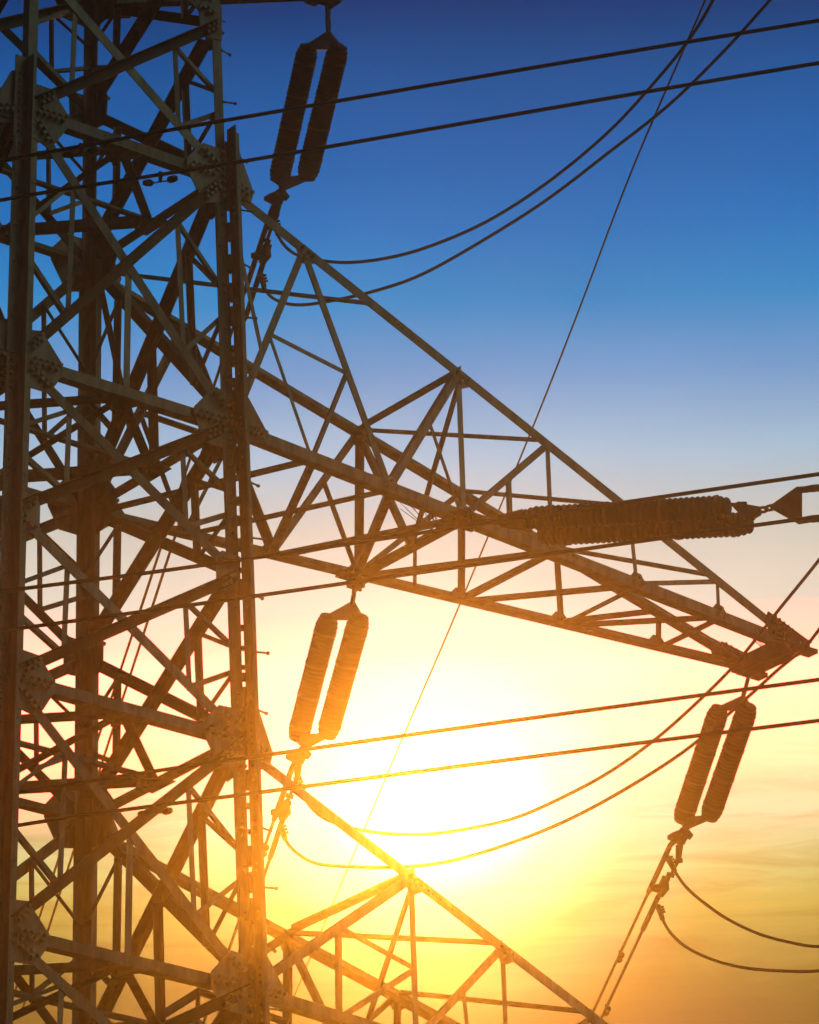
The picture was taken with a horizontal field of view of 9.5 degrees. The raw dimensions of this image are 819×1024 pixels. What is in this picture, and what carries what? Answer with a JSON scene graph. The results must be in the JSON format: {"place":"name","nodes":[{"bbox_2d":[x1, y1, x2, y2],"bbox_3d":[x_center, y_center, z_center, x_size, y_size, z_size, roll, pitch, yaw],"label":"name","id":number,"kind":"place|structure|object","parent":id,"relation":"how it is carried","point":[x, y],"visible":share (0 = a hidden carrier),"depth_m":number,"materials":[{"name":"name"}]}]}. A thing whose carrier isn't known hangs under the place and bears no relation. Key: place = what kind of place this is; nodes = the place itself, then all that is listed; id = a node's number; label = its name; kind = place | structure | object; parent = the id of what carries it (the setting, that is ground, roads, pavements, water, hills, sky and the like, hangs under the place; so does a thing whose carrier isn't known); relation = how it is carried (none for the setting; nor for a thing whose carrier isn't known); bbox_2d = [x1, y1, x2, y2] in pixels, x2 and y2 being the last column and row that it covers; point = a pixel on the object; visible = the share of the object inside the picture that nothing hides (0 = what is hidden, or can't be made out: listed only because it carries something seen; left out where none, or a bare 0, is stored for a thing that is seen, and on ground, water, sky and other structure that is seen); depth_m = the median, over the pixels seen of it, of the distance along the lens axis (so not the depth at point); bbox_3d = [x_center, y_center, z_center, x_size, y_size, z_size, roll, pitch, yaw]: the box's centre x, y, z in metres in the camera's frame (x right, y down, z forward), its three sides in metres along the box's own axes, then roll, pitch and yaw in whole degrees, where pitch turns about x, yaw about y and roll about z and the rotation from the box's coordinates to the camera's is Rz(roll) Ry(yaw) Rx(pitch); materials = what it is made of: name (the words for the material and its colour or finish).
{"place":"outdoors","nodes":[
{"label":"outdoors","id":0,"kind":"place"},
{"bbox_2d":[0,0,818,1023],"label":"sky","id":1,"kind":"structure","parent":0,"point":[689,361],"materials":[{"name":"blue"}]},
{"bbox_2d":[294,0,705,995],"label":"earth wire","id":2,"kind":"object","parent":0,"point":[524,446],"visible":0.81,"depth_m":75.17,"materials":[{"name":"metal"}]},
{"label":"ground","id":3,"kind":"structure","parent":0,"visible":0},
{"bbox_2d":[0,0,817,1023],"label":"lattice tower","id":4,"kind":"structure","parent":3,"relation":"on","point":[86,508],"depth_m":50.04,"materials":[{"name":"metal"}]},
{"bbox_2d":[251,2,347,264],"bbox_3d":[-1.179,-4.350,55.129,0.350,2.469,2.435,9,-27,-21],"label":"insulator pair","id":5,"kind":"object","parent":4,"relation":"hanging from","point":[328,89],"visible":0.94,"depth_m":55.30,"materials":[{"name":"brown ceramic"}]},
{"bbox_2d":[13,210,272,999],"bbox_3d":[-4.069,2.366,68.588,0.063,0.475,28.870,4,-25,-9],"label":"line conductor","id":6,"kind":"object","parent":5,"relation":"attached to","point":[259,248],"visible":0.26,"depth_m":61.92,"materials":[{"name":"metal"}]},
{"bbox_2d":[22,264,265,1007],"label":"line conductor","id":7,"kind":"object","parent":5,"relation":"attached to","point":[255,285],"visible":0.36,"depth_m":65.74,"materials":[{"name":"metal"}]},
{"bbox_2d":[275,0,714,263],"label":"jumper cable","id":8,"kind":"object","parent":5,"relation":"attached to","point":[587,150],"visible":0.77,"depth_m":53.49,"materials":[{"name":"metal"}]},
{"bbox_2d":[258,0,771,306],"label":"jumper cable","id":9,"kind":"object","parent":5,"relation":"attached to","point":[262,278],"visible":0.88,"depth_m":53.42,"materials":[{"name":"metal"}]},
{"bbox_2d":[271,584,368,821],"bbox_3d":[-0.911,2.049,53.627,0.373,2.040,2.334,10,-27,-22],"label":"insulator pair","id":10,"kind":"object","parent":4,"relation":"hanging from","point":[346,666],"visible":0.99,"depth_m":53.86,"materials":[{"name":"brown ceramic"}]},
{"bbox_2d":[203,765,293,1022],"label":"line conductor","id":11,"kind":"object","parent":10,"relation":"attached to","point":[290,772],"visible":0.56,"depth_m":55.81,"materials":[{"name":"metal"}]},
{"bbox_2d":[264,844,269,856],"bbox_3d":[-1.660,3.873,56.788,0.071,0.125,0.348,2,-22,-7],"label":"vibration damper","id":12,"kind":"object","parent":11,"relation":"attached to","point":[266,847],"visible":0.78,"depth_m":56.64,"materials":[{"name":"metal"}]},
{"bbox_2d":[217,820,284,1014],"bbox_3d":[-2.904,7.783,66.123,0.063,2.058,25.672,2,-25,-6],"label":"line conductor","id":13,"kind":"object","parent":10,"relation":"attached to","point":[274,845],"visible":0.43,"depth_m":55.11,"materials":[{"name":"metal"}]},
{"bbox_2d":[278,627,818,868],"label":"jumper cable","id":14,"kind":"object","parent":10,"relation":"attached to","point":[282,830],"visible":0.95,"depth_m":52.00,"materials":[{"name":"metal"}]},
{"bbox_2d":[297,558,818,835],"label":"jumper cable","id":15,"kind":"object","parent":10,"relation":"attached to","point":[725,674],"visible":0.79,"depth_m":51.90,"materials":[{"name":"metal"}]},
{"bbox_2d":[0,515,818,632],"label":"line conductor","id":16,"kind":"object","parent":4,"relation":"attached to","point":[574,550],"visible":1,"depth_m":45.12,"materials":[{"name":"metal"}]},
{"bbox_2d":[0,472,818,593],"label":"line conductor","id":17,"kind":"object","parent":4,"relation":"attached to","point":[590,507],"visible":1,"depth_m":45.12,"materials":[{"name":"metal"}]},
{"bbox_2d":[0,18,818,162],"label":"line conductor","id":18,"kind":"object","parent":4,"relation":"attached to","point":[593,57],"visible":1,"depth_m":45.12,"materials":[{"name":"metal"}]},
{"bbox_2d":[63,143,98,157],"bbox_3d":[-3.083,-3.397,46.301,0.348,0.125,0.071,-9,-26,20],"label":"vibration damper","id":19,"kind":"object","parent":18,"relation":"attached to","point":[71,154],"visible":1,"depth_m":46.29,"materials":[{"name":"metal"}]},
{"bbox_2d":[0,61,818,201],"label":"line conductor","id":20,"kind":"object","parent":4,"relation":"attached to","point":[571,104],"visible":1,"depth_m":45.12,"materials":[{"name":"metal"}]},
{"bbox_2d":[142,171,177,185],"bbox_3d":[-2.322,-3.110,46.021,0.348,0.125,0.071,-7,-25,20],"label":"vibration damper","id":21,"kind":"object","parent":20,"relation":"attached to","point":[170,179],"visible":1,"depth_m":46.01,"materials":[{"name":"metal"}]},
{"bbox_2d":[18,719,818,826],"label":"line conductor","id":22,"kind":"object","parent":4,"relation":"attached to","point":[596,748],"visible":0.98,"depth_m":45.09,"materials":[{"name":"metal"}]},
{"bbox_2d":[137,803,172,817],"bbox_3d":[-2.371,2.779,46.040,0.348,0.125,0.071,-8,-26,20],"label":"vibration damper","id":23,"kind":"object","parent":22,"relation":"attached to","point":[164,811],"visible":1,"depth_m":46.03,"materials":[{"name":"metal"}]},
{"bbox_2d":[19,678,818,793],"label":"line conductor","id":24,"kind":"object","parent":4,"relation":"attached to","point":[594,709],"visible":1,"depth_m":45.09,"materials":[{"name":"metal"}]},
{"bbox_2d":[401,496,436,528],"bbox_3d":[0.167,0.042,52.624,0.539,0.428,0.221,-2,-25,2],"label":"twig tuft","id":25,"kind":"object","parent":4,"relation":"attached to","point":[422,518],"visible":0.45,"depth_m":52.62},
{"bbox_2d":[472,486,808,545],"bbox_3d":[2.400,0.124,51.209,3.698,0.697,0.482,-10,-26,19],"label":"strain insulator","id":26,"kind":"object","parent":4,"relation":"attached to","point":[643,520],"visible":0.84,"depth_m":51.08,"materials":[{"name":"brown ceramic"}]},
{"bbox_2d":[805,484,818,491],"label":"line conductor","id":27,"kind":"object","parent":26,"relation":"attached to","point":[813,488],"visible":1,"depth_m":50.49,"materials":[{"name":"metal"}]},
{"bbox_2d":[808,515,818,522],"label":"line conductor","id":28,"kind":"object","parent":26,"relation":"attached to","point":[813,521],"visible":0.38,"depth_m":50.35,"materials":[{"name":"metal"}]},
{"bbox_2d":[649,677,756,897],"bbox_3d":[3.421,3.156,56.328,0.405,1.897,2.386,10,-27,-23],"label":"insulator pair","id":29,"kind":"object","parent":4,"relation":"hanging from","point":[721,781],"visible":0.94,"depth_m":56.37,"materials":[{"name":"brown ceramic"}]},
{"bbox_2d":[601,895,660,1018],"bbox_3d":[2.107,7.919,66.857,0.063,2.055,21.143,1,-25,-4],"label":"line conductor","id":30,"kind":"object","parent":29,"relation":"attached to","point":[650,914],"visible":0.98,"depth_m":58.76,"materials":[{"name":"metal"}]},
{"bbox_2d":[603,1004,610,1015],"bbox_3d":[2.480,6.241,61.932,0.071,0.125,0.348,1,-19,-4],"label":"vibration damper","id":31,"kind":"object","parent":30,"relation":"attached to","point":[607,1010],"visible":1,"depth_m":61.81,"materials":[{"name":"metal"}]},
{"bbox_2d":[655,904,818,972],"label":"jumper cable","id":32,"kind":"object","parent":30,"relation":"hanging from","point":[660,909],"visible":1,"depth_m":55.45,"materials":[{"name":"metal"}]},
{"bbox_2d":[592,844,671,1011],"bbox_3d":[2.094,7.622,66.857,0.063,1.519,21.412,1,-25,-5],"label":"line conductor","id":33,"kind":"object","parent":29,"relation":"attached to","point":[660,866],"visible":0.87,"depth_m":59.40,"materials":[{"name":"metal"}]},
{"bbox_2d":[617,950,624,962],"bbox_3d":[2.615,5.495,61.132,0.071,0.125,0.348,1,-21,-5],"label":"vibration damper","id":34,"kind":"object","parent":33,"relation":"attached to","point":[621,956],"visible":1,"depth_m":61.01,"materials":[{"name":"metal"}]},
{"bbox_2d":[665,855,818,947],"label":"jumper cable","id":35,"kind":"object","parent":29,"relation":"attached to","point":[669,859],"visible":1,"depth_m":55.63,"materials":[{"name":"metal"}]}
]}

